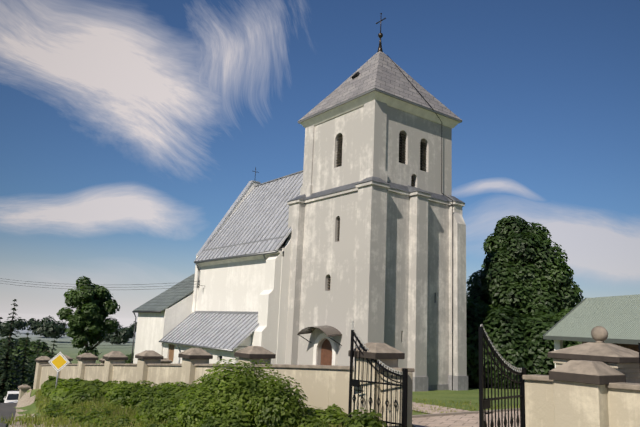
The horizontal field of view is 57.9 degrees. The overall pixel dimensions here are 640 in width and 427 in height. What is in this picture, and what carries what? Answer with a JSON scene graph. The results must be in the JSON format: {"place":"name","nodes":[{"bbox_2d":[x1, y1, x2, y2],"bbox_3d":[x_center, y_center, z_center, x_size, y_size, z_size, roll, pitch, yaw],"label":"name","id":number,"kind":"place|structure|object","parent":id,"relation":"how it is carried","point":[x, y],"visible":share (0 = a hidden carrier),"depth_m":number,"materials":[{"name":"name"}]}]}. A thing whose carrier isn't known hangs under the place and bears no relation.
{"place":"outdoors","nodes":[
{"label":"outdoors","id":0,"kind":"place"},
{"bbox_2d":[0,402,17,426],"bbox_3d":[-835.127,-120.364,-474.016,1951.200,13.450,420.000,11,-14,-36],"label":"road","id":1,"kind":"structure","parent":0,"point":[7,410],"depth_m":27.64,"materials":[{"name":"grey asphalt"}]},
{"bbox_2d":[4,391,18,402],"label":"car","id":2,"kind":"object","parent":1,"relation":"on","point":[11,396],"visible":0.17,"depth_m":55.75,"materials":[{"name":"white paint"}]},
{"bbox_2d":[48,352,69,371],"bbox_3d":[-9.315,5.302,20.663,0.720,0.720,0.015,5,-11,-15],"label":"sign plate","id":3,"kind":"object","parent":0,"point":[59,361],"visible":1,"depth_m":20.66,"materials":[{"name":"yellow metal"}]},
{"bbox_2d":[192,182,284,312],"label":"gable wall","id":4,"kind":"structure","parent":0,"point":[244,196],"depth_m":46.32,"materials":[{"name":"white paint"}]},
{"bbox_2d":[196,180,260,255],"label":"nave gable coping","id":5,"kind":"object","parent":4,"relation":"on","point":[224,217],"visible":0.5,"depth_m":46.64,"materials":[{"name":"grey metal"}]},
{"bbox_2d":[0,326,519,426],"bbox_3d":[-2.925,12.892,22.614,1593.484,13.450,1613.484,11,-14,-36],"label":"ground","id":6,"kind":"structure","parent":0,"point":[454,396],"depth_m":30.62,"materials":[{"name":"green plant"}]},
{"bbox_2d":[0,317,8,384],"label":"spruce tree","id":7,"kind":"object","parent":6,"relation":"on","point":[0,339],"visible":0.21,"depth_m":75.78,"materials":[{"name":"green plant"}]},
{"bbox_2d":[0,299,27,402],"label":"conifer tree","id":8,"kind":"object","parent":6,"relation":"on","point":[5,375],"depth_m":71.05,"materials":[{"name":"green plant"}]},
{"bbox_2d":[0,337,30,389],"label":"tree","id":9,"kind":"object","parent":6,"relation":"on","point":[20,343],"depth_m":102.98,"materials":[{"name":"green plant"}]},
{"bbox_2d":[9,328,33,390],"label":"spruce tree","id":10,"kind":"object","parent":6,"relation":"on","point":[26,369],"depth_m":78.02,"materials":[{"name":"green plant"}]},
{"bbox_2d":[18,388,28,400],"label":"boundary wall","id":11,"kind":"structure","parent":6,"relation":"on","point":[23,391],"depth_m":33.11,"materials":[{"name":"concrete"}]},
{"bbox_2d":[0,339,53,385],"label":"tree","id":12,"kind":"object","parent":6,"relation":"on","point":[42,353],"depth_m":96.64,"materials":[{"name":"green plant"}]},
{"bbox_2d":[25,339,41,389],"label":"spruce tree","id":13,"kind":"object","parent":6,"relation":"on","point":[33,374],"depth_m":82.93,"materials":[{"name":"green plant"}]},
{"bbox_2d":[8,389,80,426],"bbox_3d":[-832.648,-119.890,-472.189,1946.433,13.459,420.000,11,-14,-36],"label":"road shoulder gravel","id":14,"kind":"structure","parent":6,"relation":"on","point":[26,399],"depth_m":29.15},
{"bbox_2d":[47,336,57,358],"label":"spruce tree","id":15,"kind":"object","parent":6,"relation":"on","point":[52,349],"depth_m":78.12,"materials":[{"name":"green plant"}]},
{"bbox_2d":[0,315,136,344],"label":"treeline","id":16,"kind":"object","parent":6,"relation":"on","point":[46,327],"visible":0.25,"depth_m":303.86,"materials":[{"name":"green plant"}]},
{"bbox_2d":[56,276,120,360],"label":"birch tree","id":17,"kind":"object","parent":6,"relation":"on","point":[95,307],"depth_m":59.52,"materials":[{"name":"green plant"}]},
{"bbox_2d":[125,353,133,363],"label":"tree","id":18,"kind":"object","parent":6,"relation":"on","point":[128,361],"visible":0.21,"depth_m":137.38,"materials":[{"name":"green plant"}]},
{"bbox_2d":[133,292,192,363],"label":"sacristy walls","id":19,"kind":"structure","parent":6,"relation":"on","point":[152,329],"depth_m":43.93,"materials":[{"name":"white paint"}]},
{"bbox_2d":[131,311,161,363],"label":"sacristy gutter pipes","id":20,"kind":"object","parent":19,"relation":"attached to","point":[134,312],"visible":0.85,"depth_m":46.58,"materials":[{"name":"grey metal"}]},
{"bbox_2d":[133,273,194,310],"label":"roof","id":21,"kind":"structure","parent":19,"relation":"on","point":[164,300],"depth_m":46.23,"materials":[{"name":"grey metal"}]},
{"bbox_2d":[163,334,251,363],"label":"annex walls","id":22,"kind":"structure","parent":6,"relation":"on","point":[227,355],"depth_m":35.96,"materials":[{"name":"white paint"}]},
{"bbox_2d":[169,344,221,361],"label":"annex windows","id":23,"kind":"structure","parent":22,"relation":"in","point":[171,352],"depth_m":41.41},
{"bbox_2d":[160,313,258,349],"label":"annex roof","id":24,"kind":"structure","parent":22,"relation":"on","point":[235,334],"depth_m":37.89,"materials":[{"name":"grey metal"}]},
{"bbox_2d":[159,340,233,363],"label":"annex gutter pipes","id":25,"kind":"object","parent":24,"relation":"attached to","point":[213,348],"visible":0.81,"depth_m":37.63,"materials":[{"name":"grey metal"}]},
{"bbox_2d":[161,311,258,348],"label":"annex roof seams","id":26,"kind":"object","parent":24,"relation":"attached to","point":[229,312],"visible":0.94,"depth_m":38.60,"materials":[{"name":"grey metal"}]},
{"bbox_2d":[41,359,414,426],"bbox_3d":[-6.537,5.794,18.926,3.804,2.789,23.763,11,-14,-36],"label":"weed bushes","id":27,"kind":"object","parent":6,"relation":"on","point":[291,411],"visible":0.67,"depth_m":11.16,"materials":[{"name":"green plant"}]},
{"bbox_2d":[196,239,290,363],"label":"nave walls","id":28,"kind":"structure","parent":6,"relation":"on","point":[235,286],"depth_m":38.81,"materials":[{"name":"white paint"}]},
{"bbox_2d":[0,278,197,347],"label":"utility wires","id":29,"kind":"object","parent":28,"relation":"attached to","point":[90,289],"visible":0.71,"depth_m":49.35,"materials":[{"name":"grey"}]},
{"bbox_2d":[194,251,276,287],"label":"nave gutter pipes","id":30,"kind":"object","parent":28,"relation":"attached to","point":[249,255],"visible":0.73,"depth_m":39.33,"materials":[{"name":"grey metal"}]},
{"bbox_2d":[197,251,283,265],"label":"eaves cornice","id":31,"kind":"structure","parent":28,"relation":"attached to","point":[236,260],"depth_m":39.60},
{"bbox_2d":[194,170,302,261],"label":"nave roof seams","id":32,"kind":"object","parent":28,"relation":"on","point":[259,240],"visible":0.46,"depth_m":42.18,"materials":[{"name":"grey metal"}]},
{"bbox_2d":[251,254,281,363],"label":"buttress","id":33,"kind":"structure","parent":28,"relation":"attached to","point":[265,334],"depth_m":34.69,"materials":[{"name":"white paint"}]},
{"bbox_2d":[0,389,519,426],"bbox_3d":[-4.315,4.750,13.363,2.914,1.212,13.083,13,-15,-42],"label":"grass","id":34,"kind":"structure","parent":6,"relation":"on","point":[90,418],"depth_m":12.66,"materials":[{"name":"green plant"}]},
{"bbox_2d":[33,357,639,426],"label":"perimeter wall","id":35,"kind":"structure","parent":6,"relation":"on","point":[555,403],"depth_m":11.02,"materials":[{"name":"beige paint"}]},
{"bbox_2d":[35,350,638,384],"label":"fence cap fascias","id":36,"kind":"object","parent":35,"relation":"on","point":[584,378],"visible":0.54,"depth_m":8.66,"materials":[{"name":"brown concrete"}]},
{"bbox_2d":[36,342,639,390],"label":"wall caps","id":37,"kind":"object","parent":35,"relation":"on","point":[595,368],"visible":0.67,"depth_m":8.78,"materials":[{"name":"brown concrete"}]},
{"bbox_2d":[591,326,607,342],"bbox_3d":[4.297,1.867,8.893,0.234,0.275,0.240,11,-14,-36],"label":"ball finial","id":38,"kind":"object","parent":37,"relation":"on","point":[599,334],"visible":1,"depth_m":8.82,"materials":[{"name":"beige stone"}]},
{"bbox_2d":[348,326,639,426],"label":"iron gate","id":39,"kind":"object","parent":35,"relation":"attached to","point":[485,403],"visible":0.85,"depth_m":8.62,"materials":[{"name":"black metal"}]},
{"bbox_2d":[350,321,521,373],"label":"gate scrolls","id":40,"kind":"object","parent":39,"relation":"attached to","point":[500,356],"visible":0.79,"depth_m":8.66,"materials":[{"name":"black metal"}]},
{"bbox_2d":[285,185,466,384],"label":"lower tower walls","id":41,"kind":"structure","parent":6,"relation":"on","point":[384,263],"depth_m":32.55,"materials":[{"name":"white paint"}]},
{"bbox_2d":[297,325,341,336],"bbox_3d":[-0.039,6.541,32.327,0.999,0.613,2.867,11,-14,-36],"label":"door canopy","id":42,"kind":"object","parent":41,"relation":"attached to","point":[327,330],"visible":1,"depth_m":31.82,"materials":[{"name":"grey metal"}]},
{"bbox_2d":[298,332,341,345],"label":"canopy brackets","id":43,"kind":"object","parent":41,"relation":"attached to","point":[328,335],"visible":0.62,"depth_m":31.34,"materials":[{"name":"black metal"}]},
{"bbox_2d":[313,333,336,364],"bbox_3d":[0.255,8.247,32.279,0.120,3.120,2.040,11,-14,-36],"label":"door surround","id":44,"kind":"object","parent":41,"relation":"attached to","point":[321,336],"depth_m":32.56,"materials":[{"name":"white paint"}]},
{"bbox_2d":[321,339,331,364],"bbox_3d":[0.486,8.290,32.450,0.060,2.520,1.400,11,-14,-36],"label":"door","id":45,"kind":"structure","parent":44,"relation":"in","point":[326,353],"depth_m":32.67,"materials":[{"name":"brown wood"}]},
{"bbox_2d":[287,181,464,206],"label":"tower cornice trim","id":46,"kind":"structure","parent":41,"relation":"attached to","point":[387,186],"depth_m":32.98,"materials":[{"name":"beige paint"}]},
{"bbox_2d":[287,176,463,202],"bbox_3d":[3.348,-0.917,35.995,7.650,0.503,8.320,11,-14,-36],"label":"tower flashing","id":47,"kind":"object","parent":46,"relation":"on","point":[409,189],"visible":0.29,"depth_m":33.55,"materials":[{"name":"grey metal"}]},
{"bbox_2d":[387,55,452,389],"bbox_3d":[5.664,-0.422,34.641,1.365,20.892,4.329,25,-25,-63],"label":"lightning rod cable","id":48,"kind":"object","parent":41,"relation":"attached to","point":[452,234],"visible":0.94,"depth_m":33.91,"materials":[{"name":"grey metal"}]},
{"bbox_2d":[466,299,581,388],"bbox_3d":[15.583,9.989,42.552,12.794,6.347,19.217,-2,-12,21],"label":"hedge shrub","id":49,"kind":"object","parent":6,"relation":"on","point":[530,348],"depth_m":35.08,"materials":[{"name":"green plant"}]},
{"bbox_2d":[582,341,638,351],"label":"shelter timber walls","id":50,"kind":"structure","parent":6,"relation":"on","point":[634,347],"depth_m":21.59,"materials":[{"name":"brown wood"}]},
{"bbox_2d":[0,0,639,327],"label":"sky","id":51,"kind":"structure","parent":0,"point":[130,130],"materials":[{"name":"blue"}]},
{"bbox_2d":[300,100,451,196],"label":"tower walls","id":52,"kind":"structure","parent":0,"point":[370,131],"depth_m":34.09,"materials":[{"name":"beige paint"}]},
{"bbox_2d":[300,91,459,127],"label":"cornice","id":53,"kind":"structure","parent":52,"relation":"attached to","point":[383,98],"depth_m":34.40,"materials":[{"name":"beige paint"}]},
{"bbox_2d":[299,51,462,120],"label":"tower roof","id":54,"kind":"structure","parent":52,"relation":"on","point":[380,70],"depth_m":35.64,"materials":[{"name":"grey metal"}]},
{"bbox_2d":[351,72,359,78],"bbox_3d":[2.259,-8.773,36.800,0.323,0.442,0.568,11,-14,-36],"label":"tower roof hatch","id":55,"kind":"object","parent":54,"relation":"in","point":[356,74],"visible":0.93,"depth_m":36.68,"materials":[{"name":"black metal"}]},
{"bbox_2d":[298,88,461,123],"bbox_3d":[3.739,-5.868,37.089,7.420,0.100,7.420,11,-14,-36],"label":"roof eave","id":56,"kind":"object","parent":54,"relation":"attached to","point":[382,92],"depth_m":34.23,"materials":[{"name":"grey metal"}]},
{"bbox_2d":[376,13,385,51],"bbox_3d":[4.005,-11.902,38.260,0.427,2.985,0.879,20,-21,-57],"label":"cross","id":57,"kind":"object","parent":54,"relation":"on","point":[380,35],"visible":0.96,"depth_m":38.10,"materials":[{"name":"black metal"}]},
{"bbox_2d":[327,133,426,290],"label":"tower louvres","id":58,"kind":"object","parent":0,"point":[401,150],"visible":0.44,"depth_m":34.29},
{"bbox_2d":[412,375,467,391],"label":"tower plinth","id":59,"kind":"structure","parent":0,"point":[459,383],"depth_m":32.22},
{"bbox_2d":[412,402,519,426],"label":"church path","id":60,"kind":"structure","parent":0,"point":[468,420],"depth_m":14.60,"materials":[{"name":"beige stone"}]},
{"bbox_2d":[466,215,583,320],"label":"linden tree","id":61,"kind":"object","parent":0,"point":[542,289],"depth_m":40.31,"materials":[{"name":"green plant"}]},
{"bbox_2d":[554,340,612,367],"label":"shelter columns","id":62,"kind":"structure","parent":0,"point":[558,344],"depth_m":24.91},
{"bbox_2d":[545,294,639,339],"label":"shelter roof","id":63,"kind":"structure","parent":62,"relation":"on","point":[616,317],"depth_m":23.07,"materials":[{"name":"green metal"}]},
{"bbox_2d":[543,298,639,344],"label":"roof trim","id":64,"kind":"structure","parent":63,"relation":"attached to","point":[619,341],"depth_m":22.69,"materials":[{"name":"grey metal"}]}
]}

